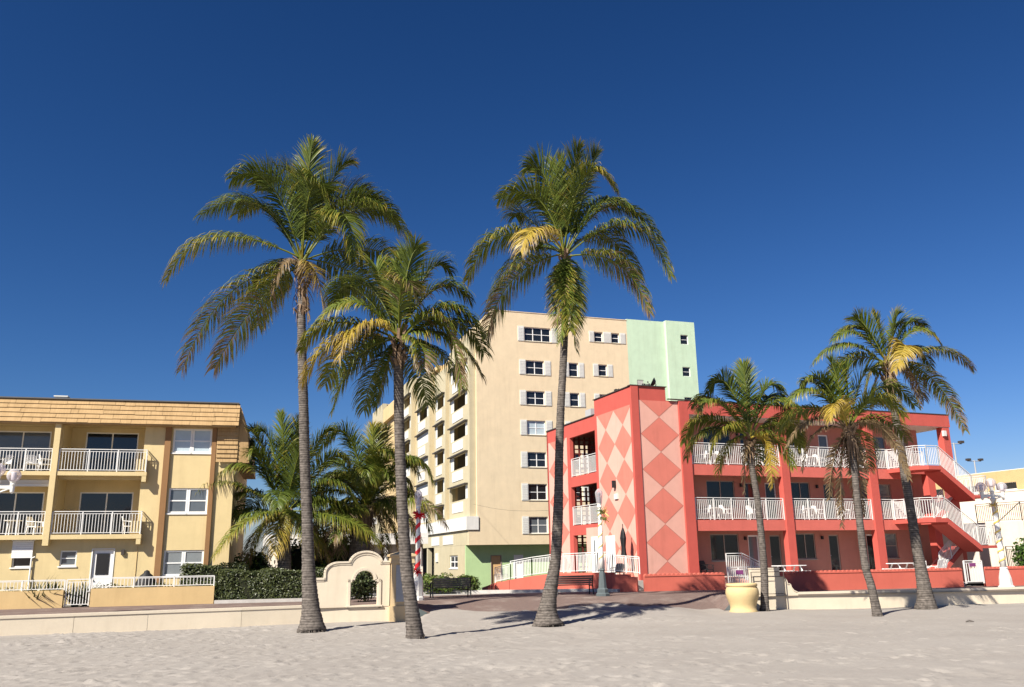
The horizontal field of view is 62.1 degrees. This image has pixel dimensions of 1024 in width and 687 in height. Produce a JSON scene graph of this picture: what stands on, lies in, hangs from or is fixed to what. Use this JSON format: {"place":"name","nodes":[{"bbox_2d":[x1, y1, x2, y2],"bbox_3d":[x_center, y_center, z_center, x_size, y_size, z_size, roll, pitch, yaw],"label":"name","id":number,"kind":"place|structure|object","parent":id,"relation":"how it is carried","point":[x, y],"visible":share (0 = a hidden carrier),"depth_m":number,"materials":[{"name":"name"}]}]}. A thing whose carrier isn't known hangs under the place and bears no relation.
{"place":"outdoors","nodes":[
{"label":"outdoors","id":0,"kind":"place"},
{"bbox_2d":[0,603,1023,686],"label":"sand","id":1,"kind":"structure","parent":0,"point":[607,645],"depth_m":20.39,"materials":[{"name":"beige sand"}]},
{"bbox_2d":[0,605,301,635],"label":"sea wall","id":2,"kind":"structure","parent":1,"relation":"on","point":[124,621],"depth_m":30.45,"materials":[{"name":"beige paint"}]},
{"bbox_2d":[160,134,416,632],"bbox_3d":[-8.485,1.241,32.054,9.764,19.137,5.212,-1,-14,0],"label":"palm tree","id":3,"kind":"object","parent":1,"relation":"on","point":[305,211],"visible":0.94,"depth_m":32.86,"materials":[{"name":"green plant"}]},
{"bbox_2d":[316,551,389,622],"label":"gate wall","id":4,"kind":"structure","parent":1,"relation":"on","point":[334,589],"depth_m":33.20,"materials":[{"name":"beige paint"}]},
{"bbox_2d":[294,231,493,638],"bbox_3d":[-3.762,2.873,27.000,6.449,13.341,4.448,-1,-14,0],"label":"palm tree","id":5,"kind":"object","parent":1,"relation":"on","point":[397,286],"visible":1,"depth_m":27.66,"materials":[{"name":"green plant"}]},
{"bbox_2d":[387,552,415,621],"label":"gate pillar","id":6,"kind":"structure","parent":1,"relation":"on","point":[396,607],"depth_m":33.42,"materials":[{"name":"paint"}]},
{"bbox_2d":[462,135,676,626],"bbox_3d":[2.265,1.184,32.662,8.378,19.226,4.564,-1,-14,0],"label":"palm tree","id":7,"kind":"object","parent":1,"relation":"on","point":[561,196],"visible":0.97,"depth_m":33.62,"materials":[{"name":"green plant"}]},
{"bbox_2d":[725,583,758,612],"bbox_3d":[9.427,10.419,34.770,1.340,1.190,1.340,-1,-14,0],"label":"planter pot","id":8,"kind":"object","parent":1,"relation":"on","point":[742,597],"visible":0.87,"depth_m":34.30,"materials":[{"name":"yellow ceramic"}]},
{"bbox_2d":[678,357,810,610],"bbox_3d":[10.178,6.073,36.284,5.990,11.085,3.313,-1,-14,0],"label":"palm tree","id":9,"kind":"object","parent":1,"relation":"on","point":[746,401],"visible":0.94,"depth_m":36.73,"materials":[{"name":"green plant"}]},
{"bbox_2d":[748,568,798,609],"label":"scroll wall end","id":10,"kind":"structure","parent":1,"relation":"on","point":[776,601],"depth_m":36.25,"materials":[{"name":"beige paint"}]},
{"bbox_2d":[774,351,921,616],"bbox_3d":[13.136,5.401,32.363,5.385,10.482,3.258,-1,-14,0],"label":"palm tree","id":11,"kind":"object","parent":1,"relation":"on","point":[840,407],"visible":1,"depth_m":32.92,"materials":[{"name":"green plant"}]},
{"bbox_2d":[810,303,977,609],"bbox_3d":[16.930,4.794,36.497,7.112,13.571,3.406,-1,-14,0],"label":"palm tree","id":12,"kind":"object","parent":1,"relation":"on","point":[899,350],"visible":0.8,"depth_m":37.42,"materials":[{"name":"green plant"}]},
{"bbox_2d":[797,587,1023,609],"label":"sea wall","id":13,"kind":"structure","parent":1,"relation":"on","point":[859,599],"depth_m":37.00,"materials":[{"name":"beige paint"}]},
{"bbox_2d":[0,585,1023,616],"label":"broadwalk","id":14,"kind":"structure","parent":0,"point":[701,599],"depth_m":36.76,"materials":[{"name":"brick"}]},
{"bbox_2d":[0,463,21,493],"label":"street lamp","id":15,"kind":"object","parent":14,"relation":"on","point":[13,482],"visible":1,"depth_m":30.16,"materials":[{"name":"white metal"}]},
{"bbox_2d":[214,598,301,603],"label":"kerb","id":16,"kind":"structure","parent":14,"relation":"on","point":[259,600],"depth_m":38.07,"materials":[{"name":"beige concrete"}]},
{"bbox_2d":[216,567,325,599],"bbox_3d":[-10.531,11.061,39.168,5.910,1.545,1.356,2,-14,-11],"label":"hedge","id":17,"kind":"object","parent":14,"relation":"on","point":[266,583],"visible":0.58,"depth_m":38.55,"materials":[{"name":"green plant"}]},
{"bbox_2d":[351,571,376,601],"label":"topiary bush","id":18,"kind":"object","parent":14,"relation":"on","point":[363,584],"visible":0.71,"depth_m":37.05,"materials":[{"name":"green plant"}]},
{"bbox_2d":[413,492,426,600],"bbox_3d":[-4.195,9.013,38.228,0.713,4.850,0.707,3,-15,-17],"label":"street lamp","id":19,"kind":"object","parent":14,"relation":"on","point":[418,574],"visible":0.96,"depth_m":38.07,"materials":[{"name":"white metal"}]},
{"bbox_2d":[430,577,470,597],"bbox_3d":[-2.882,11.467,39.965,1.860,0.917,0.698,3,-15,-16],"label":"park bench","id":20,"kind":"object","parent":14,"relation":"on","point":[460,582],"visible":1,"depth_m":39.80,"materials":[{"name":"grey metal"}]},
{"bbox_2d":[354,589,619,595],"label":"kerb","id":21,"kind":"structure","parent":14,"relation":"on","point":[525,591],"depth_m":44.35,"materials":[{"name":"grey stone"}]},
{"bbox_2d":[557,575,593,594],"bbox_3d":[2.959,11.613,40.934,1.860,0.917,0.698,3,-15,-14],"label":"park bench","id":22,"kind":"object","parent":14,"relation":"on","point":[568,580],"visible":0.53,"depth_m":40.76,"materials":[{"name":"grey wood"}]},
{"bbox_2d":[595,492,609,595],"bbox_3d":[4.174,9.173,39.417,0.772,4.850,0.651,-5,-15,16],"label":"street lamp","id":23,"kind":"object","parent":14,"relation":"on","point":[602,589],"visible":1,"depth_m":39.23,"materials":[{"name":"metal"}]},
{"bbox_2d":[611,574,637,591],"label":"red pier","id":24,"kind":"structure","parent":14,"relation":"on","point":[625,582],"depth_m":43.19,"materials":[{"name":"paint"}]},
{"bbox_2d":[643,572,725,591],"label":"red wall","id":25,"kind":"structure","parent":14,"relation":"on","point":[683,581],"depth_m":43.45,"materials":[{"name":"paint"}]},
{"bbox_2d":[727,566,759,582],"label":"entrance gate","id":26,"kind":"structure","parent":14,"relation":"on","point":[739,571],"depth_m":44.08,"materials":[{"name":"white metal"}]},
{"bbox_2d":[779,568,963,590],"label":"red wall","id":27,"kind":"structure","parent":14,"relation":"on","point":[820,580],"depth_m":45.19,"materials":[{"name":"paint"}]},
{"bbox_2d":[962,560,984,583],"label":"entrance gate","id":28,"kind":"structure","parent":14,"relation":"on","point":[971,565],"depth_m":46.36,"materials":[{"name":"white metal"}]},
{"bbox_2d":[975,478,1014,586],"bbox_3d":[23.509,9.094,41.044,1.590,5.170,0.887,1,-14,-8],"label":"street lamp","id":29,"kind":"object","parent":14,"relation":"on","point":[1005,579],"visible":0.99,"depth_m":41.06,"materials":[{"name":"white metal"}]},
{"bbox_2d":[983,566,1023,585],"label":"red wall","id":30,"kind":"structure","parent":14,"relation":"on","point":[991,576],"depth_m":46.68,"materials":[{"name":"paint"}]},
{"bbox_2d":[0,0,1023,623],"label":"sky","id":31,"kind":"structure","parent":0,"point":[799,165],"materials":[{"name":"blue"}]},
{"bbox_2d":[63,584,983,606],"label":"pavement","id":32,"kind":"structure","parent":0,"point":[497,593],"depth_m":43.56,"materials":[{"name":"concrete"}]},
{"bbox_2d":[5,576,56,598],"bbox_3d":[-20.277,10.654,36.750,2.718,1.469,2.251,-10,-17,31],"label":"spiky plant","id":33,"kind":"object","parent":32,"relation":"on","point":[33,587],"visible":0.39,"depth_m":36.47,"materials":[{"name":"green plant"}]},
{"bbox_2d":[34,579,73,596],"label":"spiky plant","id":34,"kind":"object","parent":32,"relation":"on","point":[55,585],"visible":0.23,"depth_m":36.81,"materials":[{"name":"green plant"}]},
{"bbox_2d":[57,581,100,606],"bbox_3d":[-19.165,10.962,37.433,2.260,1.168,2.228,-1,-14,0],"label":"spiky plant","id":35,"kind":"object","parent":32,"relation":"on","point":[81,595],"visible":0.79,"depth_m":37.07,"materials":[{"name":"green plant"}]},
{"bbox_2d":[70,577,100,605],"bbox_3d":[-18.964,10.984,37.769,1.962,1.284,2.403,-1,-14,0],"label":"spiky plant","id":36,"kind":"object","parent":32,"relation":"on","point":[85,592],"visible":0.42,"depth_m":37.49,"materials":[{"name":"green plant"}]},
{"bbox_2d":[135,570,156,586],"bbox_3d":[-16.425,10.917,38.116,1.019,1.500,0.755,3,-15,-14],"label":"covered grill","id":37,"kind":"object","parent":32,"relation":"on","point":[146,574],"visible":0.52,"depth_m":37.98,"materials":[{"name":"black fabric"}]},
{"bbox_2d":[179,562,249,597],"bbox_3d":[-14.237,11.358,40.647,3.216,1.813,1.203,3,-15,-14],"label":"hedge","id":38,"kind":"object","parent":32,"relation":"on","point":[196,571],"visible":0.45,"depth_m":40.30,"materials":[{"name":"green plant"}]},
{"bbox_2d":[638,580,643,589],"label":"terrace","id":39,"kind":"structure","parent":32,"relation":"on","point":[640,585],"depth_m":44.88,"materials":[{"name":"concrete"}]},
{"bbox_2d":[620,524,626,573],"bbox_3d":[6.005,11.196,45.682,0.480,2.950,0.480,-1,-14,0],"label":"closed parasol","id":40,"kind":"object","parent":39,"relation":"on","point":[623,541],"visible":0.73,"depth_m":45.70,"materials":[{"name":"grey fabric"}]},
{"bbox_2d":[63,582,983,605],"bbox_3d":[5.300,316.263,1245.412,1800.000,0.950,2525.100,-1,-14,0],"label":"ground","id":41,"kind":"structure","parent":0,"point":[970,583],"depth_m":51.66,"materials":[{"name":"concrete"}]},
{"bbox_2d":[0,575,214,609],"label":"garden wall","id":42,"kind":"structure","parent":41,"relation":"on","point":[133,596],"depth_m":37.01,"materials":[{"name":"paint"}]},
{"bbox_2d":[64,579,90,605],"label":"garden gate","id":43,"kind":"structure","parent":42,"relation":"attached to","point":[77,592],"depth_m":36.70,"materials":[{"name":"white metal"}]},
{"bbox_2d":[97,580,217,599],"bbox_3d":[-15.843,11.143,38.043,5.203,1.008,0.883,3,-15,-14],"label":"hedge","id":44,"kind":"object","parent":42,"relation":"on","point":[139,585],"visible":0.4,"depth_m":38.12,"materials":[{"name":"green plant"}]},
{"bbox_2d":[0,396,255,604],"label":"apartment building","id":45,"kind":"structure","parent":41,"relation":"on","point":[147,468],"depth_m":41.74,"materials":[{"name":"yellow paint"}]},
{"bbox_2d":[9,546,32,568],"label":"window","id":46,"kind":"structure","parent":45,"relation":"in","point":[17,563],"depth_m":39.61,"materials":[{"name":"white glass"}]},
{"bbox_2d":[0,492,44,534],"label":"sliding door","id":47,"kind":"structure","parent":45,"relation":"in","point":[17,501],"depth_m":41.60,"materials":[{"name":"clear glass"}]},
{"bbox_2d":[0,431,51,470],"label":"sliding door","id":48,"kind":"structure","parent":45,"relation":"in","point":[8,439],"depth_m":42.31,"materials":[{"name":"grey glass"}]},
{"bbox_2d":[24,455,38,470],"bbox_3d":[-23.157,5.778,40.965,0.610,0.883,0.626,10,-18,-36],"label":"plastic chair","id":49,"kind":"object","parent":45,"relation":"on","point":[28,462],"visible":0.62,"depth_m":41.12,"materials":[{"name":"white plastic"}]},
{"bbox_2d":[25,517,43,534],"bbox_3d":[-22.730,8.686,40.459,0.626,0.883,0.610,-3,-14,7],"label":"plastic chair","id":50,"kind":"object","parent":45,"relation":"on","point":[30,522],"visible":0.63,"depth_m":40.41,"materials":[{"name":"white plastic"}]},
{"bbox_2d":[57,550,76,567],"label":"window","id":51,"kind":"structure","parent":45,"relation":"in","point":[67,558],"depth_m":40.09,"materials":[{"name":"white glass"}]},
{"bbox_2d":[88,548,114,590],"bbox_3d":[-19.420,10.961,40.239,1.010,2.450,0.150,3,-15,-14],"label":"door","id":52,"kind":"structure","parent":45,"relation":"in","point":[102,564],"depth_m":40.34,"materials":[{"name":"white paint"}]},
{"bbox_2d":[76,492,133,534],"bbox_3d":[-20.306,8.500,42.466,2.470,2.120,0.060,3,-15,-14],"label":"sliding door","id":53,"kind":"structure","parent":45,"relation":"in","point":[89,501],"depth_m":42.49,"materials":[{"name":"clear glass"}]},
{"bbox_2d":[83,432,138,471],"bbox_3d":[-20.354,5.611,43.195,2.470,2.160,0.060,3,-15,-14],"label":"sliding door","id":54,"kind":"structure","parent":45,"relation":"in","point":[94,440],"depth_m":43.23,"materials":[{"name":"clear glass"}]},
{"bbox_2d":[162,550,183,575],"bbox_3d":[-16.392,10.622,41.159,0.900,1.200,0.060,3,-15,-14],"label":"window","id":55,"kind":"structure","parent":45,"relation":"in","point":[173,559],"depth_m":41.15,"materials":[{"name":"grey glass"}]},
{"bbox_2d":[166,488,188,514],"bbox_3d":[-16.433,7.759,41.830,1.000,1.280,0.160,3,-15,-14],"label":"window","id":56,"kind":"structure","parent":45,"relation":"in","point":[178,497],"depth_m":41.87,"materials":[{"name":"white glass"}]},
{"bbox_2d":[171,429,192,453],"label":"window","id":57,"kind":"structure","parent":45,"relation":"in","point":[182,438],"depth_m":42.59,"materials":[{"name":"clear glass"}]},
{"bbox_2d":[182,550,203,574],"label":"window","id":58,"kind":"structure","parent":45,"relation":"in","point":[190,556],"depth_m":41.44,"materials":[{"name":"grey glass"}]},
{"bbox_2d":[186,488,207,513],"bbox_3d":[-15.534,7.801,42.054,1.020,1.280,0.160,3,-15,-14],"label":"window","id":59,"kind":"structure","parent":45,"relation":"in","point":[197,504],"depth_m":42.10,"materials":[{"name":"clear glass"}]},
{"bbox_2d":[190,429,212,453],"bbox_3d":[-15.582,4.936,42.777,1.020,1.270,0.160,3,-15,-14],"label":"window","id":60,"kind":"structure","parent":45,"relation":"in","point":[202,438],"depth_m":42.82,"materials":[{"name":"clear glass"}]},
{"bbox_2d":[234,548,272,570],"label":"shrub","id":61,"kind":"object","parent":41,"relation":"on","point":[259,561],"visible":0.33,"depth_m":45.41,"materials":[{"name":"green plant"}]},
{"bbox_2d":[187,408,384,569],"bbox_3d":[-11.803,8.281,43.300,8.348,9.896,7.453,11,-18,-39],"label":"palm tree","id":62,"kind":"object","parent":41,"relation":"on","point":[282,514],"visible":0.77,"depth_m":43.03,"materials":[{"name":"green plant"}]},
{"bbox_2d":[274,527,338,569],"bbox_3d":[-11.451,12.053,47.527,3.828,3.744,2.115,-1,-14,0],"label":"shrub","id":63,"kind":"object","parent":41,"relation":"on","point":[296,558],"visible":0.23,"depth_m":46.85,"materials":[{"name":"green plant"}]},
{"bbox_2d":[298,528,349,562],"bbox_3d":[-10.550,12.300,48.811,3.573,3.900,2.048,-1,-14,0],"label":"shrub","id":64,"kind":"object","parent":41,"relation":"on","point":[341,559],"visible":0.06,"depth_m":48.45,"materials":[{"name":"green plant"}]},
{"bbox_2d":[263,533,427,588],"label":"pale house","id":65,"kind":"structure","parent":41,"relation":"on","point":[424,536],"depth_m":64.25,"materials":[{"name":"white paint"}]},
{"bbox_2d":[293,419,448,596],"bbox_3d":[-7.883,9.045,46.331,6.692,9.769,6.871,11,-18,-39],"label":"palm tree","id":66,"kind":"object","parent":41,"relation":"on","point":[368,474],"visible":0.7,"depth_m":45.94,"materials":[{"name":"green plant"}]},
{"bbox_2d":[422,572,455,593],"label":"shrub","id":67,"kind":"object","parent":41,"relation":"on","point":[427,580],"visible":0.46,"depth_m":44.30,"materials":[{"name":"green plant"}]},
{"bbox_2d":[451,574,481,593],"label":"shrub","id":68,"kind":"object","parent":41,"relation":"on","point":[473,581],"visible":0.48,"depth_m":44.72,"materials":[{"name":"green plant"}]},
{"bbox_2d":[370,310,698,589],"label":"hotel tower","id":69,"kind":"structure","parent":41,"relation":"on","point":[482,445],"depth_m":75.48,"materials":[{"name":"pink paint"}]},
{"bbox_2d":[449,555,457,568],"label":"window","id":70,"kind":"structure","parent":69,"relation":"in","point":[454,558],"depth_m":74.24,"materials":[{"name":"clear glass"}]},
{"bbox_2d":[491,555,501,583],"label":"door","id":71,"kind":"structure","parent":69,"relation":"in","point":[496,560],"depth_m":71.14,"materials":[{"name":"beige paint"}]},
{"bbox_2d":[514,555,523,578],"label":"door","id":72,"kind":"structure","parent":69,"relation":"in","point":[516,557],"depth_m":71.71,"materials":[{"name":"white paint"}]},
{"bbox_2d":[525,360,544,375],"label":"window","id":73,"kind":"structure","parent":69,"relation":"in","point":[532,367],"depth_m":75.61,"materials":[{"name":"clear glass"}]},
{"bbox_2d":[526,391,545,405],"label":"window","id":74,"kind":"structure","parent":69,"relation":"in","point":[535,398],"depth_m":74.93,"materials":[{"name":"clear glass"}]},
{"bbox_2d":[527,420,545,435],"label":"window","id":75,"kind":"structure","parent":69,"relation":"in","point":[536,428],"depth_m":74.30,"materials":[{"name":"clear glass"}]},
{"bbox_2d":[527,452,546,467],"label":"window","id":76,"kind":"structure","parent":69,"relation":"in","point":[535,459],"depth_m":73.63,"materials":[{"name":"clear glass"}]},
{"bbox_2d":[524,327,551,342],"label":"window","id":77,"kind":"structure","parent":69,"relation":"in","point":[531,334],"depth_m":76.45,"materials":[{"name":"clear glass"}]},
{"bbox_2d":[528,484,547,500],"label":"window","id":78,"kind":"structure","parent":69,"relation":"in","point":[537,492],"depth_m":72.94,"materials":[{"name":"clear glass"}]},
{"bbox_2d":[529,517,548,533],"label":"window","id":79,"kind":"structure","parent":69,"relation":"in","point":[537,525],"depth_m":72.26,"materials":[{"name":"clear glass"}]},
{"bbox_2d":[569,363,578,377],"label":"window","id":80,"kind":"structure","parent":69,"relation":"in","point":[573,367],"depth_m":76.77,"materials":[{"name":"clear glass"}]},
{"bbox_2d":[570,393,578,406],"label":"window","id":81,"kind":"structure","parent":69,"relation":"in","point":[574,397],"depth_m":76.10,"materials":[{"name":"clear glass"}]},
{"bbox_2d":[598,365,607,376],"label":"window","id":82,"kind":"structure","parent":69,"relation":"in","point":[602,368],"depth_m":77.66,"materials":[{"name":"clear glass"}]},
{"bbox_2d":[482,572,614,589],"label":"ramp wall","id":83,"kind":"structure","parent":41,"relation":"on","point":[534,582],"depth_m":47.18,"materials":[{"name":"red paint"}]},
{"bbox_2d":[495,552,639,582],"bbox_3d":[2.707,12.200,46.230,9.700,1.618,0.586,-13,-18,40],"label":"ramp fence","id":84,"kind":"object","parent":83,"relation":"on","point":[563,567],"visible":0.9,"depth_m":45.97,"materials":[{"name":"white metal"}]},
{"bbox_2d":[545,384,996,584],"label":"motel building","id":85,"kind":"structure","parent":41,"relation":"on","point":[656,495],"depth_m":50.55,"materials":[{"name":"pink paint"}]},
{"bbox_2d":[591,536,598,571],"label":"door","id":86,"kind":"structure","parent":85,"relation":"in","point":[594,540],"depth_m":50.30,"materials":[{"name":"white paint"}]},
{"bbox_2d":[606,535,616,573],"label":"door","id":87,"kind":"structure","parent":85,"relation":"in","point":[610,540],"depth_m":48.50,"materials":[{"name":"white paint"}]},
{"bbox_2d":[702,428,732,454],"bbox_3d":[12.235,5.881,50.807,2.050,1.560,0.160,4,-15,-20],"label":"window","id":88,"kind":"structure","parent":85,"relation":"in","point":[705,440],"depth_m":50.81,"materials":[{"name":"brown glass"}]},
{"bbox_2d":[706,480,736,507],"bbox_3d":[12.285,8.857,50.056,2.050,1.560,0.160,4,-15,-20],"label":"window","id":89,"kind":"structure","parent":85,"relation":"in","point":[714,488],"depth_m":50.12,"materials":[{"name":"blue glass"}]},
{"bbox_2d":[710,534,741,561],"bbox_3d":[12.335,11.843,49.303,2.050,1.560,0.160,4,-15,-20],"label":"window","id":90,"kind":"structure","parent":85,"relation":"in","point":[721,544],"depth_m":49.35,"materials":[{"name":"black glass"}]},
{"bbox_2d":[743,483,755,519],"bbox_3d":[14.157,9.416,50.658,0.750,2.250,0.158,4,-15,-20],"label":"door","id":91,"kind":"structure","parent":85,"relation":"in","point":[749,492],"depth_m":50.79,"materials":[{"name":"brown metal"}]},
{"bbox_2d":[748,535,759,567],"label":"door","id":92,"kind":"structure","parent":85,"relation":"in","point":[753,545],"depth_m":50.03,"materials":[{"name":"grey glass"}]},
{"bbox_2d":[765,483,777,519],"bbox_3d":[15.584,9.539,51.242,0.800,2.250,0.060,4,-15,-20],"label":"door","id":93,"kind":"structure","parent":85,"relation":"in","point":[771,493],"depth_m":51.29,"materials":[{"name":"black glass"}]},
{"bbox_2d":[769,535,782,570],"bbox_3d":[15.653,12.514,50.447,0.800,2.250,0.158,4,-15,-20],"label":"door","id":94,"kind":"structure","parent":85,"relation":"in","point":[775,548],"depth_m":50.53,"materials":[{"name":"grey glass"}]},
{"bbox_2d":[791,482,810,507],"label":"window","id":95,"kind":"structure","parent":85,"relation":"in","point":[798,489],"depth_m":52.15,"materials":[{"name":"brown glass"}]},
{"bbox_2d":[796,533,817,559],"bbox_3d":[17.718,12.259,51.309,1.530,1.560,0.160,4,-15,-20],"label":"window","id":96,"kind":"structure","parent":85,"relation":"in","point":[805,543],"depth_m":51.38,"materials":[{"name":"black glass"}]},
{"bbox_2d":[818,435,829,467],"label":"door","id":97,"kind":"structure","parent":85,"relation":"in","point":[822,439],"depth_m":53.61,"materials":[{"name":"grey glass"}]},
{"bbox_2d":[823,484,835,519],"bbox_3d":[19.645,9.853,52.755,0.770,2.250,0.060,4,-15,-20],"label":"door","id":98,"kind":"structure","parent":85,"relation":"in","point":[824,485],"depth_m":52.74,"materials":[{"name":"brown metal"}]},
{"bbox_2d":[828,535,840,569],"bbox_3d":[19.712,12.827,51.957,0.770,2.250,0.158,4,-15,-20],"label":"door","id":99,"kind":"structure","parent":85,"relation":"in","point":[833,539],"depth_m":52.02,"materials":[{"name":"grey glass"}]},
{"bbox_2d":[866,534,875,569],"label":"door","id":100,"kind":"structure","parent":85,"relation":"in","point":[868,536],"depth_m":52.99,"materials":[{"name":"black glass"}]},
{"bbox_2d":[873,436,884,460],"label":"window","id":101,"kind":"structure","parent":85,"relation":"in","point":[881,443],"depth_m":55.24,"materials":[{"name":"black glass"}]},
{"bbox_2d":[879,484,890,508],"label":"window","id":102,"kind":"structure","parent":85,"relation":"in","point":[884,489],"depth_m":54.46,"materials":[{"name":"grey glass"}]},
{"bbox_2d":[884,533,900,558],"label":"window","id":103,"kind":"structure","parent":85,"relation":"in","point":[890,538],"depth_m":53.67,"materials":[{"name":"grey glass"}]},
{"bbox_2d":[935,468,1023,522],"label":"building","id":104,"kind":"structure","parent":41,"relation":"on","point":[1012,480],"depth_m":62.10,"materials":[{"name":"paint"}]},
{"bbox_2d":[995,482,1017,490],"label":"window","id":105,"kind":"structure","parent":104,"relation":"in","point":[1010,485],"depth_m":61.90,"materials":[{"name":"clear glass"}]},
{"bbox_2d":[942,501,1023,580],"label":"annexe","id":106,"kind":"structure","parent":41,"relation":"on","point":[1012,532],"depth_m":58.31,"materials":[{"name":"white paint"}]},
{"bbox_2d":[1011,538,1023,565],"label":"shrub","id":107,"kind":"object","parent":41,"relation":"on","point":[1019,558],"visible":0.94,"depth_m":50.22,"materials":[{"name":"green plant"}]},
{"bbox_3d":[19.774,13.485,47.308,18.300,0.240,4.530,4,-15,-20],"label":"terrace","id":108,"kind":"object","parent":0,"visible":0},
{"bbox_2d":[725,553,759,587],"bbox_3d":[12.101,12.113,45.404,2.225,1.818,1.225,2,-14,-10],"label":"stair rail","id":109,"kind":"object","parent":108,"relation":"on","point":[736,579],"visible":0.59,"depth_m":44.85,"materials":[{"name":"white metal"}]},
{"bbox_2d":[927,558,947,567],"bbox_3d":[24.851,13.035,49.636,0.800,0.986,1.181,2,-14,-10],"label":"garden chair","id":110,"kind":"object","parent":108,"relation":"on","point":[940,564],"visible":0.4,"depth_m":49.25,"materials":[{"name":"white plastic"}]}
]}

